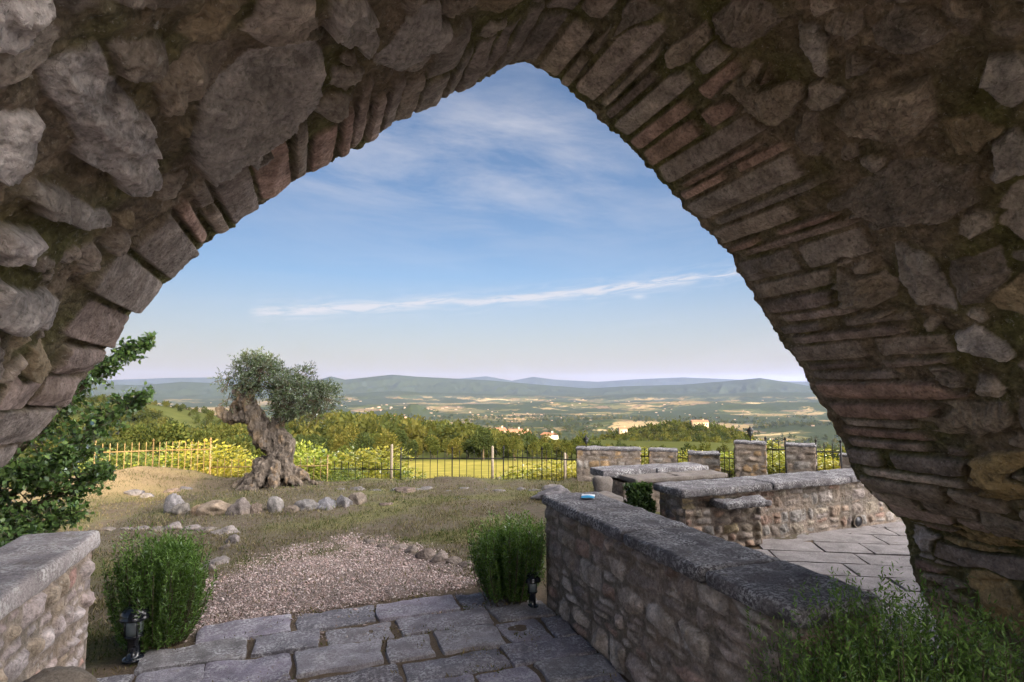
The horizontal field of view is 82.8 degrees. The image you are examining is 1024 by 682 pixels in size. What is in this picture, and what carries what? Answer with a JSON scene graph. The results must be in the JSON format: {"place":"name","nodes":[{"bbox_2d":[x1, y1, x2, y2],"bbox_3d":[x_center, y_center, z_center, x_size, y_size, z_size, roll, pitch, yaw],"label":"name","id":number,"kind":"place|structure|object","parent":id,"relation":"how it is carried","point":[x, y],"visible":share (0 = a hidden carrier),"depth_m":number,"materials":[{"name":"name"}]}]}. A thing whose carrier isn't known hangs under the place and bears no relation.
{"place":"outdoors","nodes":[
{"label":"outdoors","id":0,"kind":"place"},
{"bbox_2d":[22,666,97,681],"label":"rock","id":1,"kind":"object","parent":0,"point":[65,674],"visible":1,"depth_m":2.29,"materials":[{"name":"stone"}]},
{"bbox_2d":[124,533,486,652],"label":"gravel","id":2,"kind":"structure","parent":0,"point":[343,591],"depth_m":6.02,"materials":[{"name":"gravel"}]},
{"bbox_2d":[96,592,625,681],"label":"paving","id":3,"kind":"structure","parent":0,"point":[213,654],"depth_m":4.42,"materials":[{"name":"stone"}]},
{"bbox_2d":[0,530,100,681],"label":"parapet wall","id":4,"kind":"structure","parent":3,"relation":"on","point":[47,598],"depth_m":3.06,"materials":[{"name":"stone"}]},
{"bbox_2d":[525,569,540,607],"bbox_3d":[0.187,2.270,5.332,0.161,0.334,0.161,2,-5,-19],"label":"path lantern","id":5,"kind":"object","parent":3,"relation":"on","point":[532,581],"visible":0.9,"depth_m":5.29,"materials":[{"name":"paint"}]},
{"bbox_2d":[10,375,843,486],"bbox_3d":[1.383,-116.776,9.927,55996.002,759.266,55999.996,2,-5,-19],"label":"terrain","id":6,"kind":"structure","parent":0,"point":[686,397],"depth_m":8471.38,"materials":[{"name":"plant"}]},
{"bbox_2d":[69,441,106,471],"bbox_3d":[-25.890,8.031,34.773,2.960,4.464,2.945,-1,-5,8],"label":"tree","id":7,"kind":"object","parent":6,"relation":"on","point":[83,461],"visible":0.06,"depth_m":34.31,"materials":[{"name":"green plant"}]},
{"bbox_2d":[92,438,125,455],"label":"tree","id":8,"kind":"object","parent":6,"relation":"on","point":[108,442],"visible":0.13,"depth_m":50.77,"materials":[{"name":"green plant"}]},
{"bbox_2d":[105,418,130,440],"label":"tree","id":9,"kind":"object","parent":6,"relation":"on","point":[122,432],"visible":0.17,"depth_m":104.18,"materials":[{"name":"green plant"}]},
{"bbox_2d":[126,423,155,451],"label":"tree","id":10,"kind":"object","parent":6,"relation":"on","point":[138,433],"visible":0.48,"depth_m":81.64,"materials":[{"name":"green plant"}]},
{"bbox_2d":[143,419,189,458],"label":"tree","id":11,"kind":"object","parent":6,"relation":"on","point":[168,432],"visible":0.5,"depth_m":51.50,"materials":[{"name":"green plant"}]},
{"bbox_2d":[191,430,208,450],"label":"tree","id":12,"kind":"object","parent":6,"relation":"on","point":[199,434],"visible":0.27,"depth_m":89.18,"materials":[{"name":"green plant"}]},
{"bbox_2d":[197,432,225,448],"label":"tree","id":13,"kind":"object","parent":6,"relation":"on","point":[212,436],"visible":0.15,"depth_m":82.77,"materials":[{"name":"green plant"}]},
{"bbox_2d":[217,424,243,439],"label":"tree","id":14,"kind":"object","parent":6,"relation":"on","point":[230,431],"visible":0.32,"depth_m":105.95,"materials":[{"name":"green plant"}]},
{"bbox_2d":[218,435,252,457],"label":"tree","id":15,"kind":"object","parent":6,"relation":"on","point":[237,443],"visible":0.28,"depth_m":48.49,"materials":[{"name":"green plant"}]},
{"bbox_2d":[227,432,255,455],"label":"tree","id":16,"kind":"object","parent":6,"relation":"on","point":[245,437],"visible":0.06,"depth_m":63.55,"materials":[{"name":"green plant"}]},
{"bbox_2d":[294,436,316,450],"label":"tree","id":17,"kind":"object","parent":6,"relation":"on","point":[304,438],"visible":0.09,"depth_m":47.75,"materials":[{"name":"green plant"}]},
{"bbox_2d":[307,433,329,453],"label":"tree","id":18,"kind":"object","parent":6,"relation":"on","point":[318,438],"visible":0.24,"depth_m":76.29,"materials":[{"name":"green plant"}]},
{"bbox_2d":[332,430,350,450],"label":"tree","id":19,"kind":"object","parent":6,"relation":"on","point":[340,439],"visible":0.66,"depth_m":93.35,"materials":[{"name":"green plant"}]},
{"bbox_2d":[343,422,361,455],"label":"tree","id":20,"kind":"object","parent":6,"relation":"on","point":[351,429],"visible":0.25,"depth_m":114.99,"materials":[{"name":"green plant"}]},
{"bbox_2d":[350,433,374,454],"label":"tree","id":21,"kind":"object","parent":6,"relation":"on","point":[366,441],"visible":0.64,"depth_m":77.65,"materials":[{"name":"green plant"}]},
{"bbox_2d":[370,431,402,460],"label":"tree","id":22,"kind":"object","parent":6,"relation":"on","point":[389,439],"visible":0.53,"depth_m":69.80,"materials":[{"name":"green plant"}]},
{"bbox_2d":[395,428,408,454],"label":"tree","id":23,"kind":"object","parent":6,"relation":"on","point":[402,438],"visible":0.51,"depth_m":97.33,"materials":[{"name":"green plant"}]},
{"bbox_2d":[404,440,418,460],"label":"tree","id":24,"kind":"object","parent":6,"relation":"on","point":[413,445],"visible":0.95,"depth_m":90.13,"materials":[{"name":"green plant"}]},
{"bbox_2d":[426,436,439,457],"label":"tree","id":25,"kind":"object","parent":6,"relation":"on","point":[430,441],"visible":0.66,"depth_m":107.76,"materials":[{"name":"green plant"}]},
{"bbox_2d":[23,394,845,458],"bbox_3d":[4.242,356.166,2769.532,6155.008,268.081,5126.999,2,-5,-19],"label":"woodland","id":26,"kind":"object","parent":6,"relation":"on","point":[442,430],"visible":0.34,"depth_m":356.79,"materials":[{"name":"green plant"}]},
{"bbox_2d":[429,445,440,457],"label":"tree","id":27,"kind":"object","parent":6,"relation":"on","point":[434,448],"visible":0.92,"depth_m":101.53,"materials":[{"name":"green plant"}]},
{"bbox_2d":[441,437,451,456],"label":"tree","id":28,"kind":"object","parent":6,"relation":"on","point":[445,441],"visible":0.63,"depth_m":114.93,"materials":[{"name":"green plant"}]},
{"bbox_2d":[447,437,463,457],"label":"tree","id":29,"kind":"object","parent":6,"relation":"on","point":[454,444],"visible":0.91,"depth_m":96.79,"materials":[{"name":"green plant"}]},
{"bbox_2d":[461,438,473,457],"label":"tree","id":30,"kind":"object","parent":6,"relation":"on","point":[465,447],"visible":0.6,"depth_m":110.19,"materials":[{"name":"green plant"}]},
{"bbox_2d":[471,425,494,459],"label":"tree","id":31,"kind":"object","parent":6,"relation":"on","point":[482,438],"visible":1,"depth_m":91.37,"materials":[{"name":"green plant"}]},
{"bbox_2d":[496,434,508,457],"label":"tree","id":32,"kind":"object","parent":6,"relation":"on","point":[503,440],"visible":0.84,"depth_m":99.64,"materials":[{"name":"green plant"}]},
{"bbox_2d":[507,435,523,460],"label":"tree","id":33,"kind":"object","parent":6,"relation":"on","point":[513,445],"visible":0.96,"depth_m":91.89,"materials":[{"name":"green plant"}]},
{"bbox_2d":[527,440,539,458],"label":"tree","id":34,"kind":"object","parent":6,"relation":"on","point":[534,446],"visible":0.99,"depth_m":99.83,"materials":[{"name":"green plant"}]},
{"bbox_2d":[538,443,553,457],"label":"tree","id":35,"kind":"object","parent":6,"relation":"on","point":[548,448],"visible":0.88,"depth_m":88.11,"materials":[{"name":"green plant"}]},
{"bbox_2d":[561,441,575,458],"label":"tree","id":36,"kind":"object","parent":6,"relation":"on","point":[569,447],"visible":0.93,"depth_m":99.19,"materials":[{"name":"green plant"}]},
{"bbox_2d":[0,464,897,681],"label":"ground","id":37,"kind":"structure","parent":0,"point":[107,663],"depth_m":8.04,"materials":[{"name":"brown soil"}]},
{"bbox_2d":[0,331,157,546],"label":"leafy tree","id":38,"kind":"object","parent":37,"relation":"on","point":[39,472],"visible":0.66,"depth_m":4.81,"materials":[{"name":"green plant"}]},
{"bbox_2d":[72,445,188,475],"bbox_3d":[-9.305,3.179,14.028,2.697,1.258,2.770,2,-5,-23],"label":"bush","id":39,"kind":"object","parent":37,"relation":"on","point":[113,457],"visible":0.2,"depth_m":14.00,"materials":[{"name":"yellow plant"}]},
{"bbox_2d":[123,489,144,495],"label":"rock","id":40,"kind":"object","parent":37,"relation":"on","point":[134,492],"visible":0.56,"depth_m":10.72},
{"bbox_2d":[118,599,151,663],"bbox_3d":[-2.796,2.136,4.299,0.210,0.435,0.210,2,-5,-19],"label":"path lantern","id":41,"kind":"object","parent":37,"relation":"on","point":[131,635],"visible":0.83,"depth_m":4.25,"materials":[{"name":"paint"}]},
{"bbox_2d":[94,438,211,471],"bbox_3d":[-7.771,2.770,12.591,2.249,1.299,0.137,2,-5,-18],"label":"iron railing","id":42,"kind":"object","parent":37,"relation":"on","point":[159,450],"visible":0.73,"depth_m":12.67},
{"bbox_2d":[113,454,194,469],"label":"bush","id":43,"kind":"object","parent":37,"relation":"on","point":[148,461],"visible":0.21,"depth_m":13.66,"materials":[{"name":"yellow plant"}]},
{"bbox_2d":[99,519,218,653],"bbox_3d":[-2.763,1.895,4.580,0.770,0.968,0.772,-2,-5,24],"label":"rosemary bush","id":44,"kind":"object","parent":37,"relation":"on","point":[165,581],"visible":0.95,"depth_m":4.42,"materials":[{"name":"plant"}]},
{"bbox_2d":[164,521,182,529],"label":"edging stone","id":45,"kind":"object","parent":37,"relation":"on","point":[174,525],"visible":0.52,"depth_m":8.17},
{"bbox_2d":[163,493,184,512],"bbox_3d":[-5.423,2.680,9.346,0.210,0.474,0.348,-1,-5,11],"label":"boulder","id":46,"kind":"object","parent":37,"relation":"on","point":[172,500],"visible":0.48,"depth_m":9.23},
{"bbox_2d":[134,452,220,472],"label":"bush","id":47,"kind":"object","parent":37,"relation":"on","point":[168,460],"visible":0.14,"depth_m":14.06,"materials":[{"name":"yellow plant"}]},
{"bbox_2d":[171,503,189,515],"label":"boulder","id":48,"kind":"object","parent":37,"relation":"on","point":[178,508],"visible":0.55,"depth_m":9.02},
{"bbox_2d":[133,438,253,473],"bbox_3d":[-8.092,3.148,14.621,2.608,1.424,2.662,-3,-6,36],"label":"bush","id":49,"kind":"object","parent":37,"relation":"on","point":[195,445],"visible":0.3,"depth_m":14.49,"materials":[{"name":"yellow plant"}]},
{"bbox_2d":[175,444,251,476],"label":"bush","id":50,"kind":"object","parent":37,"relation":"on","point":[227,457],"visible":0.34,"depth_m":14.51,"materials":[{"name":"yellow plant"}]},
{"bbox_2d":[195,500,231,515],"bbox_3d":[-4.594,2.676,9.078,0.640,0.355,0.399,3,-6,-33],"label":"boulder","id":51,"kind":"object","parent":37,"relation":"on","point":[219,507],"visible":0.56,"depth_m":8.94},
{"bbox_2d":[207,556,230,565],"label":"edging stone","id":52,"kind":"object","parent":37,"relation":"on","point":[220,560],"visible":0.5,"depth_m":6.61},
{"bbox_2d":[196,453,250,477],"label":"bush","id":53,"kind":"object","parent":37,"relation":"on","point":[234,474],"visible":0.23,"depth_m":13.98,"materials":[{"name":"yellow plant"}]},
{"bbox_2d":[210,525,240,534],"bbox_3d":[-3.972,2.655,8.014,0.338,0.204,0.298,-2,-5,26],"label":"edging stone","id":54,"kind":"object","parent":37,"relation":"on","point":[229,529],"visible":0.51,"depth_m":7.98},
{"bbox_2d":[225,534,239,543],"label":"edging stone","id":55,"kind":"object","parent":37,"relation":"on","point":[234,538],"visible":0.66,"depth_m":7.51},
{"bbox_2d":[225,497,250,514],"bbox_3d":[-4.253,2.645,9.037,0.326,0.393,0.311,-2,-5,24],"label":"boulder","id":56,"kind":"object","parent":37,"relation":"on","point":[240,505],"visible":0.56,"depth_m":8.97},
{"bbox_2d":[250,503,262,513],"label":"boulder","id":57,"kind":"object","parent":37,"relation":"on","point":[255,508],"visible":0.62,"depth_m":9.07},
{"bbox_2d":[209,454,328,480],"bbox_3d":[-5.408,3.174,12.905,2.569,1.266,0.074,0,-5,-6],"label":"iron railing","id":58,"kind":"object","parent":37,"relation":"on","point":[245,466],"visible":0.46,"depth_m":12.88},
{"bbox_2d":[267,496,283,513],"bbox_3d":[-3.789,2.683,9.251,0.269,0.410,0.199,0,-5,6],"label":"boulder","id":59,"kind":"object","parent":37,"relation":"on","point":[275,503],"visible":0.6,"depth_m":9.19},
{"bbox_2d":[210,346,347,491],"bbox_3d":[-4.828,1.667,11.941,2.815,3.181,1.802,2,-5,-19],"label":"olive tree","id":60,"kind":"object","parent":37,"relation":"on","point":[274,440],"visible":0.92,"depth_m":11.83,"materials":[{"name":"green plant"}]},
{"bbox_2d":[283,505,299,512],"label":"boulder","id":61,"kind":"object","parent":37,"relation":"on","point":[293,508],"visible":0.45,"depth_m":9.25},
{"bbox_2d":[294,499,318,511],"bbox_3d":[-3.347,2.709,9.434,0.410,0.272,0.234,3,-5,-30],"label":"boulder","id":62,"kind":"object","parent":37,"relation":"on","point":[305,504],"visible":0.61,"depth_m":9.39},
{"bbox_2d":[294,439,329,472],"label":"bush","id":63,"kind":"object","parent":37,"relation":"on","point":[302,450],"visible":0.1,"depth_m":16.88,"materials":[{"name":"green plant"}]},
{"bbox_2d":[293,450,354,481],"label":"bush","id":64,"kind":"object","parent":37,"relation":"on","point":[315,456],"visible":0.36,"depth_m":15.26,"materials":[{"name":"green plant"}]},
{"bbox_2d":[316,497,336,510],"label":"boulder","id":65,"kind":"object","parent":37,"relation":"on","point":[329,502],"visible":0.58,"depth_m":9.52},
{"bbox_2d":[316,463,367,481],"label":"bush","id":66,"kind":"object","parent":37,"relation":"on","point":[340,477],"visible":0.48,"depth_m":13.36,"materials":[{"name":"green plant"}]},
{"bbox_2d":[336,495,352,507],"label":"boulder","id":67,"kind":"object","parent":37,"relation":"on","point":[343,501],"visible":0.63,"depth_m":9.68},
{"bbox_2d":[303,443,387,479],"bbox_3d":[-4.925,3.728,16.498,3.274,1.462,3.187,0,-5,0],"label":"bush","id":68,"kind":"object","parent":37,"relation":"on","point":[348,451],"visible":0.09,"depth_m":16.50,"materials":[{"name":"yellow plant"}]},
{"bbox_2d":[311,447,402,481],"bbox_3d":[-4.267,3.518,15.580,2.390,1.276,2.441,4,-6,-42],"label":"bush","id":69,"kind":"object","parent":37,"relation":"on","point":[356,458],"visible":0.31,"depth_m":15.56,"materials":[{"name":"yellow plant"}]},
{"bbox_2d":[348,492,366,504],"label":"boulder","id":70,"kind":"object","parent":37,"relation":"on","point":[358,498],"visible":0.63,"depth_m":9.89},
{"bbox_2d":[92,591,626,681],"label":"joint weeds","id":71,"kind":"object","parent":37,"relation":"on","point":[466,606],"visible":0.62,"depth_m":4.57,"materials":[{"name":"green plant"}]},
{"bbox_2d":[328,462,401,480],"bbox_3d":[-3.417,3.237,13.416,1.746,0.900,0.086,0,-5,3],"label":"iron railing","id":72,"kind":"object","parent":37,"relation":"on","point":[362,468],"visible":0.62,"depth_m":13.45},
{"bbox_2d":[328,445,421,478],"bbox_3d":[-3.840,3.573,15.884,2.608,1.379,2.662,4,-6,-43],"label":"bush","id":73,"kind":"object","parent":37,"relation":"on","point":[370,461],"visible":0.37,"depth_m":15.86,"materials":[{"name":"yellow plant"}]},
{"bbox_2d":[365,459,411,479],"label":"bush","id":74,"kind":"object","parent":37,"relation":"on","point":[389,470],"visible":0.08,"depth_m":16.25,"materials":[{"name":"green plant"}]},
{"bbox_2d":[390,444,392,478],"bbox_3d":[-3.110,3.341,14.966,0.079,1.341,0.079,2,-5,-19],"label":"post","id":75,"kind":"object","parent":37,"relation":"on","point":[391,461],"visible":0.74,"depth_m":14.96,"materials":[{"name":"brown wood"}]},
{"bbox_2d":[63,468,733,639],"bbox_3d":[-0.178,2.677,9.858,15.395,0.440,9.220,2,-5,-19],"label":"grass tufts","id":76,"kind":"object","parent":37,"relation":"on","point":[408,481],"visible":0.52,"depth_m":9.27,"materials":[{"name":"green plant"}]},
{"bbox_2d":[384,467,426,479],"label":"bush","id":77,"kind":"object","parent":37,"relation":"on","point":[405,472],"visible":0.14,"depth_m":15.98,"materials":[{"name":"green plant"}]},
{"bbox_2d":[395,486,415,492],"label":"rock","id":78,"kind":"object","parent":37,"relation":"on","point":[407,489],"visible":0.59,"depth_m":11.10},
{"bbox_2d":[415,548,435,559],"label":"edging stone","id":79,"kind":"object","parent":37,"relation":"on","point":[426,553],"visible":0.56,"depth_m":6.84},
{"bbox_2d":[429,550,448,563],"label":"edging stone","id":80,"kind":"object","parent":37,"relation":"on","point":[441,555],"visible":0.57,"depth_m":6.69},
{"bbox_2d":[400,447,503,478],"bbox_3d":[-1.360,3.062,13.202,2.384,1.299,0.103,0,-5,-1],"label":"iron railing","id":81,"kind":"object","parent":37,"relation":"on","point":[437,458],"visible":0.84,"depth_m":13.22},
{"bbox_2d":[446,556,461,564],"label":"edging stone","id":82,"kind":"object","parent":37,"relation":"on","point":[454,560],"visible":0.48,"depth_m":6.66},
{"bbox_2d":[491,446,493,478],"bbox_3d":[-0.550,3.664,16.249,0.077,1.434,0.078,2,-5,-19],"label":"post","id":83,"kind":"object","parent":37,"relation":"on","point":[492,461],"visible":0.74,"depth_m":16.25,"materials":[{"name":"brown wood"}]},
{"bbox_2d":[0,0,1023,680],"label":"stone archway","id":84,"kind":"object","parent":37,"relation":"on","point":[842,180],"visible":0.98,"depth_m":2.29,"materials":[{"name":"stone"}]},
{"bbox_2d":[499,459,575,479],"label":"bush","id":85,"kind":"object","parent":37,"relation":"on","point":[513,475],"visible":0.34,"depth_m":16.25,"materials":[{"name":"yellow plant"}]},
{"bbox_2d":[502,446,576,480],"bbox_3d":[0.626,3.000,12.952,1.767,1.266,0.144,-2,-5,20],"label":"iron railing","id":86,"kind":"object","parent":37,"relation":"on","point":[546,458],"visible":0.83,"depth_m":12.98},
{"bbox_2d":[525,460,575,480],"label":"bush","id":87,"kind":"object","parent":37,"relation":"on","point":[573,470],"visible":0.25,"depth_m":15.83,"materials":[{"name":"yellow plant"}]},
{"bbox_2d":[530,485,571,500],"bbox_3d":[0.723,2.795,10.411,0.815,0.408,0.472,1,-5,-9],"label":"rock","id":88,"kind":"object","parent":37,"relation":"on","point":[557,489],"visible":0.48,"depth_m":10.34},
{"bbox_2d":[592,476,612,491],"bbox_3d":[1.449,2.500,9.211,0.332,0.721,0.209,2,-5,-19],"label":"standing stone","id":89,"kind":"object","parent":37,"relation":"on","point":[602,483],"visible":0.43,"depth_m":9.15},
{"bbox_2d":[576,445,640,481],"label":"stone pillar","id":90,"kind":"structure","parent":37,"relation":"on","point":[588,457],"depth_m":12.28,"materials":[{"name":"stone"}]},
{"bbox_2d":[598,491,626,502],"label":"wall","id":91,"kind":"structure","parent":37,"relation":"on","point":[612,495],"depth_m":8.55,"materials":[{"name":"stone"}]},
{"bbox_2d":[622,479,656,512],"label":"ivy","id":92,"kind":"object","parent":37,"relation":"on","point":[638,494],"visible":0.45,"depth_m":7.53,"materials":[{"name":"green plant"}]},
{"bbox_2d":[590,462,727,511],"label":"wall","id":93,"kind":"structure","parent":37,"relation":"on","point":[620,475],"depth_m":9.70,"materials":[{"name":"stone"}]},
{"bbox_2d":[639,446,681,464],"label":"bush","id":94,"kind":"object","parent":37,"relation":"on","point":[645,461],"visible":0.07,"depth_m":14.36,"materials":[{"name":"yellow plant"}]},
{"bbox_2d":[648,447,677,463],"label":"stone pillar","id":95,"kind":"structure","parent":37,"relation":"on","point":[659,455],"depth_m":12.34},
{"bbox_2d":[688,450,720,471],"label":"stone pillar","id":96,"kind":"structure","parent":37,"relation":"on","point":[711,459],"depth_m":12.09,"materials":[{"name":"stone"}]},
{"bbox_2d":[542,491,882,681],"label":"parapet wall","id":97,"kind":"structure","parent":37,"relation":"on","point":[636,594],"depth_m":3.62,"materials":[{"name":"stone"}]},
{"bbox_2d":[669,495,771,546],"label":"buttress","id":98,"kind":"structure","parent":37,"relation":"on","point":[737,520],"depth_m":7.24,"materials":[{"name":"stone"}]},
{"bbox_2d":[688,451,771,476],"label":"bush","id":99,"kind":"object","parent":37,"relation":"on","point":[726,464],"visible":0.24,"depth_m":13.76,"materials":[{"name":"yellow plant"}]},
{"bbox_2d":[733,440,767,476],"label":"stone pillar","id":100,"kind":"structure","parent":37,"relation":"on","point":[750,457],"depth_m":11.34,"materials":[{"name":"stone"}]},
{"bbox_2d":[720,439,830,474],"bbox_3d":[5.982,2.681,13.073,2.219,0.876,2.173,2,-5,-21],"label":"bush","id":101,"kind":"object","parent":37,"relation":"on","point":[775,467],"visible":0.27,"depth_m":12.87,"materials":[{"name":"yellow plant"}]},
{"bbox_2d":[764,436,786,473],"bbox_3d":[5.159,2.497,11.329,0.407,1.266,0.056,-2,-5,24],"label":"iron railing","id":102,"kind":"object","parent":37,"relation":"on","point":[772,449],"visible":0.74,"depth_m":11.31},
{"bbox_2d":[653,468,901,538],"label":"wall","id":103,"kind":"structure","parent":37,"relation":"on","point":[805,502],"depth_m":7.91,"materials":[{"name":"stone"}]},
{"bbox_2d":[784,442,816,472],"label":"stone pillar","id":104,"kind":"structure","parent":37,"relation":"on","point":[800,457],"depth_m":11.16,"materials":[{"name":"stone"}]},
{"bbox_2d":[817,449,839,470],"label":"bush","id":105,"kind":"object","parent":37,"relation":"on","point":[829,464],"visible":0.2,"depth_m":12.66,"materials":[{"name":"yellow plant"}]},
{"bbox_2d":[814,438,842,470],"bbox_3d":[6.024,2.478,11.015,0.471,1.234,0.056,-2,-5,28],"label":"iron railing","id":106,"kind":"object","parent":37,"relation":"on","point":[832,451],"visible":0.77,"depth_m":11.02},
{"bbox_2d":[838,453,850,468],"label":"stone pillar","id":107,"kind":"structure","parent":37,"relation":"on","point":[845,462],"depth_m":10.99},
{"bbox_2d":[744,561,1023,681],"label":"rosemary bush","id":108,"kind":"object","parent":37,"relation":"on","point":[915,664],"visible":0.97,"depth_m":2.35,"materials":[{"name":"plant"}]},
{"bbox_2d":[97,62,807,381],"label":"sky","id":109,"kind":"structure","parent":0,"point":[501,229],"materials":[{"name":"blue"}]},
{"bbox_2d":[466,507,545,605],"bbox_3d":[-0.021,2.036,5.539,0.804,0.840,0.725,-2,-5,26],"label":"rosemary bush","id":110,"kind":"object","parent":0,"point":[511,558],"visible":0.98,"depth_m":5.42,"materials":[{"name":"plant"}]},
{"bbox_2d":[754,521,942,673],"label":"side paving","id":111,"kind":"structure","parent":0,"point":[875,548],"depth_m":6.90,"materials":[{"name":"stone"}]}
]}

